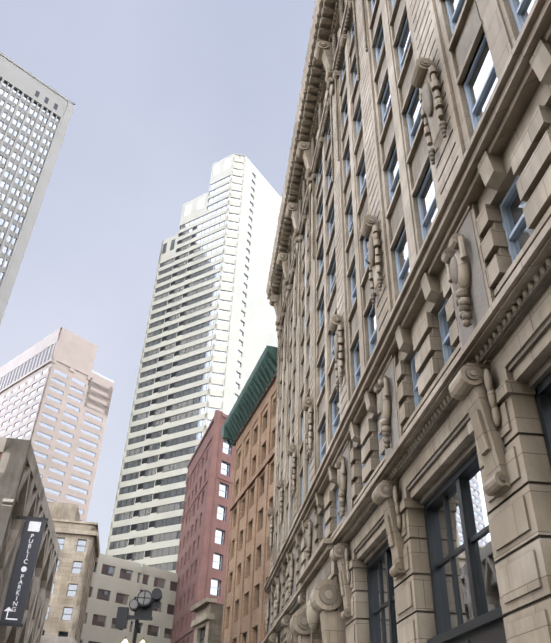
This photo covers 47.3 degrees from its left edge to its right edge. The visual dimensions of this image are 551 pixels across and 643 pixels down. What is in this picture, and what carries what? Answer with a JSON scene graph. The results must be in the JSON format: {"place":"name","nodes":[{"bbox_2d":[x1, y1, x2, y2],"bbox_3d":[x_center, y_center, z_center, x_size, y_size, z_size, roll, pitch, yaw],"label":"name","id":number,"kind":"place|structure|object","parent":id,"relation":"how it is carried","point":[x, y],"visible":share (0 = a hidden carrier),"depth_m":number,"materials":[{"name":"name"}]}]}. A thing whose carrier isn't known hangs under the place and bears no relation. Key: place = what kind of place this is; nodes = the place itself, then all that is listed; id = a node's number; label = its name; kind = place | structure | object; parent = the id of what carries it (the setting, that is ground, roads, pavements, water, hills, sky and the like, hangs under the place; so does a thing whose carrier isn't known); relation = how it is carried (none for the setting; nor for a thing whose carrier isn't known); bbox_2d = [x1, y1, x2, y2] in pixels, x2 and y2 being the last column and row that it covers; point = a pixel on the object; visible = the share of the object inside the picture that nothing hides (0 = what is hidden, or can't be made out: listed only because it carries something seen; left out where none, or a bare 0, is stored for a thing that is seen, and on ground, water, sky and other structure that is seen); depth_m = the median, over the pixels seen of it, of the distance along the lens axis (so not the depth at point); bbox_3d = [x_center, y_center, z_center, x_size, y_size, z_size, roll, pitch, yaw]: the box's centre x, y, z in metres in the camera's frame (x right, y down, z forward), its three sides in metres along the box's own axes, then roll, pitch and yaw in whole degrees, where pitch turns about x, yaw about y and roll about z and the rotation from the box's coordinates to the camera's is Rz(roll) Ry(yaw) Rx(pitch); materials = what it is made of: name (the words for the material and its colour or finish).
{"place":"outdoors","nodes":[
{"label":"outdoors","id":0,"kind":"place"},
{"bbox_2d":[0,437,60,642],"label":"building","id":1,"kind":"structure","parent":0,"point":[23,501],"depth_m":36.57,"materials":[{"name":"grey stone"}]},
{"bbox_2d":[4,521,40,619],"bbox_3d":[-13.906,13.579,34.608,0.800,5.150,0.010,8,-35,-9],"label":"sign lettering","id":2,"kind":"object","parent":1,"relation":"attached to","point":[34,526],"visible":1,"depth_m":35.16,"materials":[{"name":"white paint"}]},
{"bbox_2d":[0,52,75,323],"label":"skyscraper","id":3,"kind":"structure","parent":0,"point":[36,113],"depth_m":173.94,"materials":[{"name":"concrete"}]},
{"bbox_2d":[0,327,113,521],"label":"building","id":4,"kind":"structure","parent":0,"point":[56,390],"depth_m":213.43,"materials":[{"name":"beige concrete"}]},
{"bbox_2d":[0,0,315,553],"label":"sky","id":5,"kind":"structure","parent":0,"point":[163,92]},
{"bbox_2d":[221,345,277,642],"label":"building","id":6,"kind":"structure","parent":0,"point":[248,429],"depth_m":55.54,"materials":[{"name":"orange brick"}]},
{"bbox_3d":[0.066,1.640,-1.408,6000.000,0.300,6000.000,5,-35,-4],"label":"ground","id":7,"kind":"structure","parent":0,"visible":0},
{"bbox_2d":[42,501,99,642],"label":"building","id":8,"kind":"structure","parent":7,"relation":"on","point":[78,541],"depth_m":75.03,"materials":[{"name":"stone"}]},
{"bbox_2d":[40,553,177,642],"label":"concrete building","id":9,"kind":"structure","parent":7,"relation":"on","point":[116,583],"depth_m":86.30,"materials":[{"name":"concrete"}]},
{"bbox_2d":[105,154,281,572],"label":"white striped tower","id":10,"kind":"structure","parent":7,"relation":"on","point":[211,334],"depth_m":136.43,"materials":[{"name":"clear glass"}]},
{"bbox_2d":[171,410,235,642],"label":"red brick building","id":11,"kind":"structure","parent":7,"relation":"on","point":[201,565],"depth_m":85.23,"materials":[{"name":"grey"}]},
{"bbox_2d":[190,597,223,642],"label":"building","id":12,"kind":"structure","parent":7,"relation":"on","point":[206,623],"depth_m":66.22,"materials":[{"name":"beige stone"}]},
{"bbox_2d":[262,0,550,642],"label":"ornate building","id":13,"kind":"structure","parent":7,"relation":"on","point":[408,290],"depth_m":15.46,"materials":[{"name":"stone"}]},
{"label":"road","id":14,"kind":"structure","parent":0,"visible":0},
{"bbox_2d":[115,588,161,642],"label":"street light","id":15,"kind":"object","parent":14,"relation":"on","point":[142,605],"visible":1,"depth_m":19.09,"materials":[{"name":"black metal"}]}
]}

